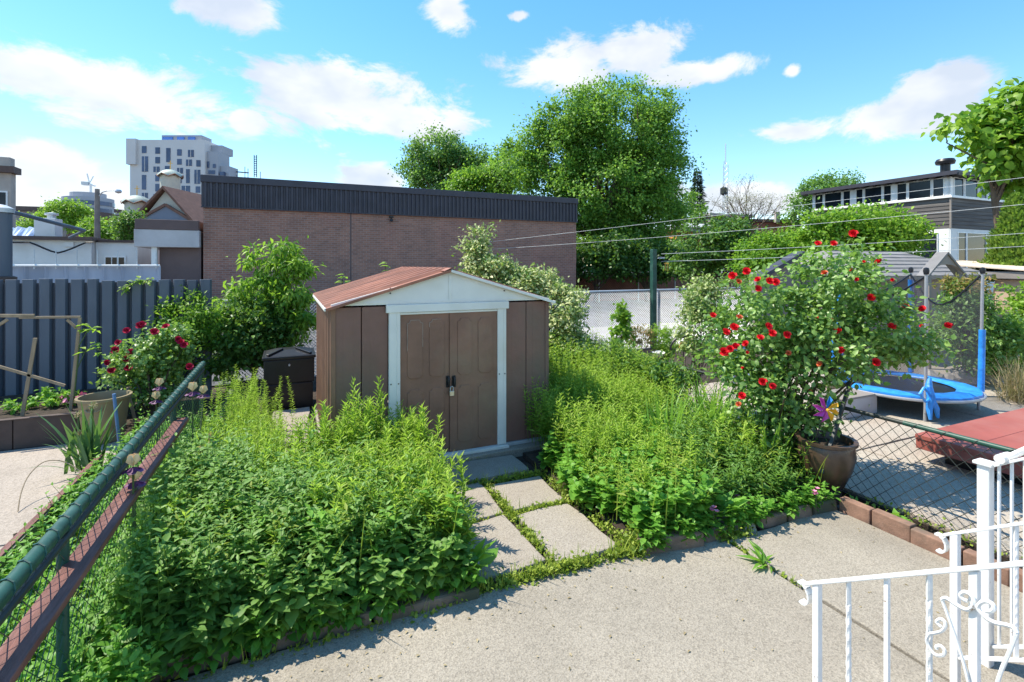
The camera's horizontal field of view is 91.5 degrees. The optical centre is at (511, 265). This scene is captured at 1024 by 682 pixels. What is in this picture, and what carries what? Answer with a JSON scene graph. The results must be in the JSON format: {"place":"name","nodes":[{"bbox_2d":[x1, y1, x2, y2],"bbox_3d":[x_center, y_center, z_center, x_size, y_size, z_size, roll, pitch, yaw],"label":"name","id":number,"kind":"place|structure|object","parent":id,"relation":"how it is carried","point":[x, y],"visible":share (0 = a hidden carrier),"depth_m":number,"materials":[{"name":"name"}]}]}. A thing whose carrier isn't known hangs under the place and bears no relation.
{"place":"outdoors","nodes":[
{"label":"outdoors","id":0,"kind":"place"},
{"bbox_2d":[11,462,177,681],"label":"soil strip","id":1,"kind":"object","parent":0,"point":[38,680],"depth_m":3.11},
{"bbox_2d":[0,361,205,681],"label":"green chain link fence","id":2,"kind":"object","parent":1,"relation":"on","point":[19,580],"visible":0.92,"depth_m":2.34,"materials":[{"name":"metal"}]},
{"bbox_2d":[0,417,188,681],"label":"red board","id":3,"kind":"object","parent":2,"relation":"attached to","point":[22,643],"visible":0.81,"depth_m":2.15,"materials":[{"name":"wood"}]},
{"bbox_2d":[0,404,222,681],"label":"fence strip weeds","id":4,"kind":"object","parent":1,"relation":"on","point":[116,663],"visible":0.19,"depth_m":2.64,"materials":[{"name":"green plant"}]},
{"bbox_2d":[0,386,227,548],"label":"neighbour yard","id":5,"kind":"structure","parent":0,"point":[16,469],"depth_m":5.20,"materials":[{"name":"concrete"}]},
{"bbox_2d":[0,204,17,282],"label":"blue post","id":6,"kind":"object","parent":5,"relation":"on","point":[6,241],"visible":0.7,"depth_m":7.95,"materials":[{"name":"grey metal"}]},
{"bbox_2d":[0,455,102,573],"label":"retaining board","id":7,"kind":"object","parent":5,"relation":"on","point":[8,546],"visible":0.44,"depth_m":3.78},
{"bbox_2d":[0,387,118,450],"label":"brown planter","id":8,"kind":"object","parent":5,"relation":"on","point":[17,431],"visible":0.39,"depth_m":6.13,"materials":[{"name":"wood"}]},
{"bbox_2d":[0,314,81,415],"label":"wooden trellis","id":9,"kind":"object","parent":8,"relation":"in","point":[28,374],"visible":0.83,"depth_m":6.37,"materials":[{"name":"brown wood"}]},
{"bbox_2d":[31,400,127,473],"bbox_3d":[-4.546,1.770,5.238,0.811,0.766,0.748,0,0,1],"label":"welsh onion","id":10,"kind":"object","parent":5,"relation":"on","point":[88,440],"visible":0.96,"depth_m":5.17,"materials":[{"name":"green plant"}]},
{"bbox_2d":[74,390,132,443],"bbox_3d":[-5.132,1.915,6.284,0.570,0.550,0.575,0,0,-24],"label":"tan tub","id":11,"kind":"object","parent":5,"relation":"on","point":[101,398],"visible":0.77,"depth_m":6.19,"materials":[{"name":"plastic"}]},
{"bbox_2d":[0,279,211,402],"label":"blue metal fence","id":12,"kind":"object","parent":5,"relation":"on","point":[108,309],"visible":0.41,"depth_m":7.67,"materials":[{"name":"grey metal"}]},
{"bbox_2d":[89,317,203,417],"bbox_3d":[-5.204,1.482,7.150,1.368,1.454,1.286,0,0,-24],"label":"dark red rose bush","id":13,"kind":"object","parent":5,"relation":"on","point":[147,364],"visible":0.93,"depth_m":7.03,"materials":[{"name":"green plant"}]},
{"bbox_2d":[141,284,229,397],"bbox_3d":[-5.375,1.256,8.202,1.333,1.894,1.266,0,0,-24],"label":"green bush","id":14,"kind":"object","parent":5,"relation":"on","point":[213,318],"visible":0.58,"depth_m":8.13,"materials":[{"name":"green plant"}]},
{"bbox_2d":[219,379,268,424],"bbox_3d":[-3.695,2.205,6.891,0.580,0.170,5.200,0,0,-24],"label":"garden bed","id":15,"kind":"object","parent":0,"point":[244,382],"visible":0.07,"depth_m":8.51,"materials":[{"name":"soil"}]},
{"bbox_2d":[207,385,285,441],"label":"feathery plant","id":16,"kind":"object","parent":15,"relation":"on","point":[251,410],"visible":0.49,"depth_m":5.93,"materials":[{"name":"green plant"}]},
{"bbox_2d":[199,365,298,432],"bbox_3d":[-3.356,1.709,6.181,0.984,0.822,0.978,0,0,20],"label":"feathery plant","id":17,"kind":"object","parent":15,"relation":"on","point":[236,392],"visible":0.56,"depth_m":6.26,"materials":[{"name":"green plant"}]},
{"bbox_2d":[192,290,314,387],"bbox_3d":[-4.736,1.327,9.232,2.289,1.761,1.623,0,0,-43],"label":"dark shrub","id":18,"kind":"object","parent":15,"relation":"on","point":[240,354],"visible":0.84,"depth_m":8.84,"materials":[{"name":"green plant"}]},
{"bbox_2d":[270,377,315,412],"bbox_3d":[-2.454,2.250,9.120,3.510,0.080,2.550,0,0,-24],"label":"back strip","id":19,"kind":"object","parent":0,"point":[314,392],"depth_m":8.60,"materials":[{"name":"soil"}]},
{"bbox_2d":[212,235,324,346],"bbox_3d":[-4.557,0.810,9.386,2.141,2.786,1.150,0,0,1],"label":"young tree","id":20,"kind":"object","parent":19,"relation":"on","point":[297,300],"visible":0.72,"depth_m":9.25,"materials":[{"name":"green plant"}]},
{"bbox_2d":[262,346,315,411],"bbox_3d":[-3.482,1.726,7.809,0.740,0.908,0.720,0,0,-24],"label":"compost bin","id":21,"kind":"object","parent":19,"relation":"on","point":[295,365],"visible":0.93,"depth_m":7.53,"materials":[{"name":"black plastic"}]},
{"bbox_2d":[269,407,318,458],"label":"side path","id":22,"kind":"structure","parent":0,"point":[299,412],"depth_m":7.01,"materials":[{"name":"concrete"}]},
{"bbox_2d":[313,267,555,457],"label":"garden shed","id":23,"kind":"structure","parent":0,"point":[429,337],"depth_m":5.62,"materials":[{"name":"brown metal"}]},
{"bbox_2d":[400,313,449,452],"bbox_3d":[-0.946,1.308,5.481,0.582,1.575,0.069,0,0,-24],"label":"door","id":24,"kind":"structure","parent":23,"relation":"in","point":[424,338],"depth_m":5.51,"materials":[{"name":"metal"}]},
{"bbox_2d":[450,311,496,451],"bbox_3d":[-0.421,1.308,5.696,0.585,1.575,0.069,0,0,-24],"label":"door","id":25,"kind":"structure","parent":23,"relation":"in","point":[473,335],"depth_m":5.71,"materials":[{"name":"metal"}]},
{"bbox_2d":[212,296,747,387],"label":"parking lot","id":26,"kind":"structure","parent":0,"point":[585,320],"depth_m":21.59,"materials":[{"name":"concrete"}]},
{"bbox_2d":[0,157,21,227],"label":"beige building","id":27,"kind":"structure","parent":26,"relation":"on","point":[9,171],"depth_m":24.88,"materials":[{"name":"stone"}]},
{"bbox_2d":[16,192,93,236],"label":"yellow green tree","id":28,"kind":"object","parent":26,"relation":"on","point":[65,210],"visible":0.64,"depth_m":57.27,"materials":[{"name":"green plant"}]},
{"bbox_2d":[13,236,158,264],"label":"white flat building","id":29,"kind":"structure","parent":26,"relation":"on","point":[46,247],"depth_m":20.44,"materials":[{"name":"paint"}]},
{"bbox_2d":[34,212,62,235],"bbox_3d":[-20.110,-1.727,21.666,0.700,1.138,0.800,0,0,-24],"label":"rooftop unit","id":30,"kind":"object","parent":29,"relation":"on","point":[41,228],"visible":0.66,"depth_m":21.37,"materials":[{"name":"metal"}]},
{"bbox_2d":[13,249,160,282],"bbox_3d":[-14.569,0.940,12.476,9.626,2.720,0.112,0,0,-24],"label":"pale spiked fence","id":31,"kind":"object","parent":26,"relation":"on","point":[106,272],"visible":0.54,"depth_m":13.77,"materials":[{"name":"metal"}]},
{"bbox_2d":[72,215,121,239],"bbox_3d":[-32.601,-0.959,40.084,4.632,6.348,3.759,0,0,-24],"label":"green tree","id":32,"kind":"object","parent":26,"relation":"on","point":[88,224],"visible":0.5,"depth_m":39.32,"materials":[{"name":"green plant"}]},
{"bbox_2d":[103,207,146,239],"bbox_3d":[-24.115,-0.848,31.849,3.747,6.132,2.854,0,0,35],"label":"tree","id":33,"kind":"object","parent":26,"relation":"on","point":[124,223],"visible":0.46,"depth_m":31.41,"materials":[{"name":"green plant"}]},
{"bbox_2d":[120,161,202,222],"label":"church","id":34,"kind":"structure","parent":26,"relation":"on","point":[169,199],"depth_m":58.02,"materials":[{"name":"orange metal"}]},
{"bbox_2d":[134,219,202,280],"bbox_3d":[-14.316,0.315,22.035,2.020,3.970,8.170,0,0,-24],"label":"canopy annex","id":35,"kind":"object","parent":26,"relation":"on","point":[178,244],"visible":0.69,"depth_m":18.58,"materials":[{"name":"concrete"}]},
{"bbox_2d":[200,174,577,314],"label":"brick building","id":36,"kind":"structure","parent":26,"relation":"on","point":[354,232],"depth_m":21.48,"materials":[{"name":"brick"}]},
{"bbox_2d":[387,120,494,189],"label":"rounded tree","id":37,"kind":"object","parent":26,"relation":"on","point":[431,167],"visible":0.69,"depth_m":44.23,"materials":[{"name":"green plant"}]},
{"bbox_2d":[439,140,525,193],"bbox_3d":[-1.798,-3.801,39.106,7.804,12.034,5.958,0,0,-24],"label":"light green tree","id":38,"kind":"object","parent":26,"relation":"on","point":[473,179],"visible":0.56,"depth_m":37.87,"materials":[{"name":"green plant"}]},
{"bbox_2d":[217,287,748,383],"bbox_3d":[3.736,1.445,13.446,20.233,1.610,0.083,0,0,-24],"label":"galvanised chain link fence","id":39,"kind":"object","parent":26,"relation":"on","point":[629,291],"visible":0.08,"depth_m":13.18,"materials":[{"name":"metal"}]},
{"bbox_2d":[479,69,706,288],"bbox_3d":[5.322,-5.384,32.827,14.271,15.218,11.390,0,0,-24],"label":"maple tree","id":40,"kind":"object","parent":26,"relation":"on","point":[644,183],"visible":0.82,"depth_m":31.29,"materials":[{"name":"green plant"}]},
{"bbox_2d":[576,220,649,302],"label":"shady bush","id":41,"kind":"object","parent":26,"relation":"on","point":[597,256],"visible":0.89,"depth_m":28.08,"materials":[{"name":"green plant"}]},
{"bbox_2d":[619,230,695,301],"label":"shady bush","id":42,"kind":"object","parent":26,"relation":"on","point":[662,275],"visible":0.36,"depth_m":28.95,"materials":[{"name":"green plant"}]},
{"bbox_2d":[576,274,748,300],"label":"dark brick wall","id":43,"kind":"structure","parent":26,"relation":"on","point":[635,286],"depth_m":31.83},
{"bbox_2d":[660,189,710,261],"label":"maple side branch","id":44,"kind":"object","parent":26,"relation":"on","point":[689,196],"visible":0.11,"depth_m":35.92,"materials":[{"name":"green plant"}]},
{"bbox_2d":[688,171,712,269],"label":"conifer","id":45,"kind":"object","parent":26,"relation":"on","point":[697,182],"visible":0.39,"depth_m":57.71,"materials":[{"name":"green plant"}]},
{"bbox_2d":[657,210,767,302],"bbox_3d":[9.422,-0.246,22.986,5.283,4.908,3.752,0,0,-1],"label":"dark hedge","id":46,"kind":"object","parent":26,"relation":"on","point":[722,239],"visible":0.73,"depth_m":22.38,"materials":[{"name":"green plant"}]},
{"bbox_2d":[705,173,795,235],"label":"budding tree","id":47,"kind":"object","parent":26,"relation":"on","point":[738,201],"visible":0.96,"depth_m":44.31,"materials":[{"name":"brown plant"}]},
{"bbox_2d":[769,167,865,229],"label":"shade tree","id":48,"kind":"object","parent":26,"relation":"on","point":[815,183],"visible":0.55,"depth_m":47.76,"materials":[{"name":"green plant"}]},
{"bbox_2d":[0,0,1023,262],"label":"sky","id":49,"kind":"structure","parent":0,"point":[316,90],"materials":[{"name":"blue"}]},
{"bbox_2d":[444,455,624,591],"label":"garden path","id":50,"kind":"structure","parent":0,"point":[566,528],"depth_m":4.25,"materials":[{"name":"concrete"}]},
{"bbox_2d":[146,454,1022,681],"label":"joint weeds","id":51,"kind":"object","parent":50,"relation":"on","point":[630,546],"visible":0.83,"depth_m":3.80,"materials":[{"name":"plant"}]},
{"bbox_2d":[212,267,965,549],"bbox_3d":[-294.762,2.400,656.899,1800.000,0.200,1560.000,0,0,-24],"label":"ground","id":52,"kind":"structure","parent":0,"point":[226,400],"depth_m":8.33,"materials":[{"name":"plant"}]},
{"bbox_2d":[61,192,114,213],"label":"glass tower","id":53,"kind":"structure","parent":52,"relation":"on","point":[107,205],"depth_m":253.94,"materials":[{"name":"glass"}]},
{"bbox_2d":[126,135,260,198],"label":"apartment block","id":54,"kind":"structure","parent":52,"relation":"on","point":[191,158],"depth_m":150.00,"materials":[{"name":"white concrete"}]},
{"bbox_2d":[314,407,553,465],"bbox_3d":[-1.092,2.212,6.782,2.840,0.155,2.730,0,0,-24],"label":"shed pad","id":55,"kind":"object","parent":52,"relation":"on","point":[517,450],"visible":0.15,"depth_m":5.78,"materials":[{"name":"concrete"}]},
{"bbox_2d":[549,331,1023,559],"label":"dark chain link fence","id":56,"kind":"object","parent":52,"relation":"on","point":[973,441],"visible":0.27,"depth_m":4.25,"materials":[{"name":"black metal"}]},
{"bbox_2d":[170,507,1023,681],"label":"patio","id":57,"kind":"structure","parent":0,"point":[769,609],"depth_m":3.03,"materials":[{"name":"concrete"}]},
{"bbox_2d":[147,583,478,681],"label":"concrete kerb","id":58,"kind":"structure","parent":57,"relation":"on","point":[447,599],"depth_m":3.04,"materials":[{"name":"concrete"}]},
{"bbox_2d":[637,496,836,553],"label":"stone kerb","id":59,"kind":"structure","parent":57,"relation":"on","point":[778,518],"depth_m":4.18,"materials":[{"name":"stone"}]},
{"bbox_2d":[797,560,1023,681],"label":"white stair railing","id":60,"kind":"object","parent":57,"relation":"on","point":[975,602],"visible":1,"depth_m":1.73,"materials":[{"name":"metal"}]},
{"bbox_2d":[839,496,1022,592],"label":"brick kerb","id":61,"kind":"structure","parent":57,"relation":"on","point":[899,527],"depth_m":4.01,"materials":[{"name":"brick"}]},
{"bbox_2d":[934,521,1023,681],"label":"white stair railing","id":62,"kind":"object","parent":57,"relation":"on","point":[954,546],"visible":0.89,"depth_m":2.47,"materials":[{"name":"metal"}]},
{"bbox_2d":[972,446,1023,667],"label":"white post railing","id":63,"kind":"object","parent":57,"relation":"on","point":[985,506],"visible":0.88,"depth_m":2.72,"materials":[{"name":"metal"}]},
{"bbox_2d":[523,449,841,537],"bbox_3d":[1.649,2.225,5.278,2.390,0.130,2.120,0,0,-24],"label":"garden bed","id":64,"kind":"object","parent":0,"point":[529,457],"visible":0.14,"depth_m":4.77,"materials":[{"name":"soil"}]},
{"bbox_2d":[629,379,721,439],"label":"daylily","id":65,"kind":"object","parent":64,"relation":"on","point":[653,414],"visible":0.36,"depth_m":5.37,"materials":[{"name":"green plant"}]},
{"bbox_2d":[536,394,840,551],"bbox_3d":[1.662,1.859,5.007,2.572,0.676,2.088,0,0,-24],"label":"broad leaf cover","id":66,"kind":"object","parent":64,"relation":"on","point":[664,506],"visible":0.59,"depth_m":4.24,"materials":[{"name":"plant"}]},
{"bbox_2d":[668,373,749,454],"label":"daylily","id":67,"kind":"object","parent":64,"relation":"on","point":[711,407],"visible":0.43,"depth_m":5.50,"materials":[{"name":"green plant"}]},
{"bbox_2d":[649,389,826,513],"bbox_3d":[2.097,1.761,5.176,1.810,0.684,1.728,0,0,-24],"label":"fleabane patch","id":68,"kind":"object","parent":64,"relation":"on","point":[732,462],"visible":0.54,"depth_m":4.71,"materials":[{"name":"green plant"}]},
{"bbox_2d":[724,406,825,476],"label":"daylily","id":69,"kind":"object","parent":64,"relation":"on","point":[777,440],"visible":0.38,"depth_m":4.87,"materials":[{"name":"green plant"}]},
{"bbox_2d":[795,429,858,490],"bbox_3d":[3.007,1.877,4.780,0.520,0.445,0.520,0,0,-24],"label":"glazed pot","id":70,"kind":"object","parent":64,"relation":"on","point":[840,454],"visible":0.8,"depth_m":4.61,"materials":[{"name":"ceramic"}]},
{"bbox_2d":[677,227,967,467],"bbox_3d":[3.129,0.900,5.276,2.677,2.559,1.521,0,0,7],"label":"red rose bush","id":71,"kind":"object","parent":70,"relation":"in","point":[786,340],"visible":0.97,"depth_m":5.03,"materials":[{"name":"green plant"}]},
{"bbox_2d":[813,396,838,442],"bbox_3d":[2.880,1.476,4.670,0.223,0.532,0.247,0,0,-24],"label":"pinwheel","id":72,"kind":"object","parent":70,"relation":"in","point":[825,413],"visible":0.97,"depth_m":4.61,"materials":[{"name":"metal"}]},
{"bbox_2d":[582,307,990,348],"bbox_3d":[26.087,2.215,25.768,51.300,0.009,4.340,0,0,-24],"label":"parking apron","id":73,"kind":"object","parent":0,"point":[606,331],"visible":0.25,"depth_m":16.89,"materials":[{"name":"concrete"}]},
{"bbox_2d":[717,224,807,282],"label":"sunlit bush","id":74,"kind":"object","parent":73,"relation":"on","point":[767,253],"visible":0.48,"depth_m":19.64,"materials":[{"name":"green plant"}]},
{"bbox_2d":[775,196,945,257],"bbox_3d":[12.542,-0.136,17.952,5.546,4.696,3.738,0,0,23],"label":"hedge","id":75,"kind":"object","parent":73,"relation":"on","point":[907,230],"visible":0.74,"depth_m":17.42,"materials":[{"name":"green plant"}]},
{"bbox_2d":[629,335,1023,568],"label":"neighbour yard","id":76,"kind":"structure","parent":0,"point":[950,414],"depth_m":5.42,"materials":[{"name":"concrete"}]},
{"bbox_2d":[608,298,635,350],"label":"shrub","id":77,"kind":"object","parent":76,"relation":"on","point":[623,317],"visible":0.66,"depth_m":9.95,"materials":[{"name":"green plant"}]},
{"bbox_2d":[650,249,664,347],"bbox_3d":[3.902,0.890,13.325,0.410,2.620,0.195,0,0,-24],"label":"green post","id":78,"kind":"object","parent":76,"relation":"on","point":[653,286],"visible":0.88,"depth_m":13.24,"materials":[{"name":"metal"}]},
{"bbox_2d":[643,322,682,360],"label":"yellow green shrub","id":79,"kind":"object","parent":76,"relation":"on","point":[664,347],"visible":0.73,"depth_m":10.27,"materials":[{"name":"green plant"}]},
{"bbox_2d":[667,268,733,407],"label":"pale shrub","id":80,"kind":"object","parent":76,"relation":"on","point":[697,293],"visible":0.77,"depth_m":7.37,"materials":[{"name":"green plant"}]},
{"bbox_2d":[749,251,804,350],"bbox_3d":[6.833,0.922,12.900,1.131,2.555,0.600,0,0,0],"label":"dark roofed lean to","id":81,"kind":"object","parent":76,"relation":"on","point":[781,266],"visible":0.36,"depth_m":12.80,"materials":[{"name":"metal"}]},
{"bbox_2d":[815,387,876,418],"bbox_3d":[4.989,2.050,7.445,0.840,0.300,0.440,0,0,-24],"label":"grey storage box","id":82,"kind":"object","parent":76,"relation":"on","point":[864,401],"visible":0.4,"depth_m":7.30,"materials":[{"name":"plastic"}]},
{"bbox_2d":[831,267,986,421],"bbox_3d":[6.175,1.115,7.978,2.012,2.170,2.064,0,0,-24],"label":"trampoline","id":83,"kind":"object","parent":76,"relation":"on","point":[929,393],"visible":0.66,"depth_m":7.55,"materials":[{"name":"blue plastic"}]},
{"bbox_2d":[915,408,1023,484],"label":"red platform","id":84,"kind":"structure","parent":76,"relation":"on","point":[1005,429],"depth_m":5.50,"materials":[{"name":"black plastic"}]},
{"bbox_2d":[918,272,1023,381],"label":"bronze tipped bush","id":85,"kind":"object","parent":76,"relation":"on","point":[963,309],"visible":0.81,"depth_m":8.97,"materials":[{"name":"green plant"}]},
{"bbox_2d":[920,76,1023,322],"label":"broad leaf tree","id":86,"kind":"object","parent":76,"relation":"on","point":[992,138],"visible":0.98,"depth_m":17.31,"materials":[{"name":"green plant"}]},
{"bbox_2d":[929,258,1023,321],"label":"tan carport","id":87,"kind":"object","parent":76,"relation":"on","point":[1011,278],"visible":0.22,"depth_m":13.38,"materials":[{"name":"paint"}]},
{"bbox_2d":[965,352,1023,404],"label":"dry shrub","id":88,"kind":"object","parent":76,"relation":"on","point":[1013,393],"visible":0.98,"depth_m":8.00,"materials":[{"name":"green plant"}]},
{"bbox_2d":[970,191,1023,281],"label":"cedar","id":89,"kind":"object","parent":76,"relation":"on","point":[1011,223],"visible":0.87,"depth_m":15.26,"materials":[{"name":"green plant"}]},
{"bbox_2d":[992,276,1023,363],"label":"edge shrub","id":90,"kind":"object","parent":76,"relation":"on","point":[1019,304],"visible":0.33,"depth_m":9.77,"materials":[{"name":"green plant"}]},
{"bbox_2d":[751,250,991,368],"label":"grey garden house","id":91,"kind":"structure","parent":0,"point":[939,264],"depth_m":12.21,"materials":[{"name":"wood"}]},
{"bbox_2d":[801,158,1014,298],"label":"wooden house","id":92,"kind":"structure","parent":0,"point":[966,223],"depth_m":28.06,"materials":[{"name":"grey"}]},
{"bbox_2d":[908,179,931,199],"bbox_3d":[23.113,-4.268,28.293,0.080,1.005,1.130,0,0,-24],"label":"window","id":93,"kind":"structure","parent":92,"relation":"in","point":[923,185],"depth_m":28.25,"materials":[{"name":"glass"}]},
{"bbox_2d":[967,233,986,269],"bbox_3d":[26.057,-0.600,28.024,2.027,2.400,0.080,0,0,-24],"label":"window","id":94,"kind":"structure","parent":92,"relation":"in","point":[973,243],"depth_m":27.99,"materials":[{"name":"glass"}]},
{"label":"left garden bed","id":95,"kind":"structure","parent":0,"visible":0},
{"bbox_2d":[79,453,179,598],"bbox_3d":[-2.234,1.618,2.881,0.440,0.985,0.380,0,0,27],"label":"iris","id":96,"kind":"object","parent":95,"relation":"on","point":[134,473],"visible":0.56,"depth_m":2.97,"materials":[{"name":"purple plant"}]},
{"bbox_2d":[73,413,486,681],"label":"mint ground cover","id":97,"kind":"object","parent":95,"relation":"on","point":[222,564],"visible":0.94,"depth_m":3.08,"materials":[{"name":"green plant"}]},
{"bbox_2d":[131,399,480,559],"bbox_3d":[-1.782,1.725,4.464,2.233,0.789,3.115,0,0,-24],"label":"goldenrod patch","id":98,"kind":"object","parent":95,"relation":"on","point":[262,434],"visible":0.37,"depth_m":3.99,"materials":[{"name":"green plant"}]},
{"bbox_2d":[292,399,358,469],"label":"goldenrod clump","id":99,"kind":"object","parent":95,"relation":"on","point":[324,423],"visible":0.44,"depth_m":4.56,"materials":[{"name":"green plant"}]},
{"bbox_2d":[336,374,388,453],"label":"goldenrod clump","id":100,"kind":"object","parent":95,"relation":"on","point":[357,413],"visible":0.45,"depth_m":4.71,"materials":[{"name":"green plant"}]},
{"bbox_2d":[361,408,418,461],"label":"goldenrod clump","id":101,"kind":"object","parent":95,"relation":"on","point":[397,429],"visible":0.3,"depth_m":4.58,"materials":[{"name":"green plant"}]},
{"bbox_2d":[350,475,434,531],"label":"goldenrod clump","id":102,"kind":"object","parent":95,"relation":"on","point":[391,496],"visible":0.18,"depth_m":3.55,"materials":[{"name":"green plant"}]},
{"bbox_2d":[402,402,446,464],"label":"goldenrod clump","id":103,"kind":"object","parent":95,"relation":"on","point":[419,430],"visible":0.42,"depth_m":4.59,"materials":[{"name":"green plant"}]},
{"bbox_2d":[395,448,479,515],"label":"goldenrod clump","id":104,"kind":"object","parent":95,"relation":"on","point":[460,469],"visible":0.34,"depth_m":3.93,"materials":[{"name":"green plant"}]},
{"bbox_2d":[443,538,497,569],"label":"broad leaf weed","id":105,"kind":"object","parent":95,"relation":"on","point":[485,555],"visible":0.62,"depth_m":3.48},
{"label":"right rear garden bed","id":106,"kind":"structure","parent":0,"visible":0},
{"bbox_2d":[451,219,598,361],"bbox_3d":[0.201,0.691,8.544,2.736,3.034,1.542,0,0,22],"label":"variegated shrub","id":107,"kind":"object","parent":106,"relation":"on","point":[530,279],"visible":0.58,"depth_m":8.38,"materials":[{"name":"green plant"}]},
{"bbox_2d":[549,335,708,410],"bbox_3d":[1.458,1.565,7.369,1.787,1.070,2.649,0,0,-24],"label":"white peony","id":108,"kind":"object","parent":106,"relation":"on","point":[656,374],"visible":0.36,"depth_m":6.92,"materials":[{"name":"green plant"}]},
{"bbox_2d":[522,327,770,514],"bbox_3d":[0.971,1.553,7.001,2.687,1.133,5.538,0,0,-24],"label":"aster patch","id":109,"kind":"object","parent":106,"relation":"on","point":[568,404],"visible":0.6,"depth_m":5.68,"materials":[{"name":"green plant"}]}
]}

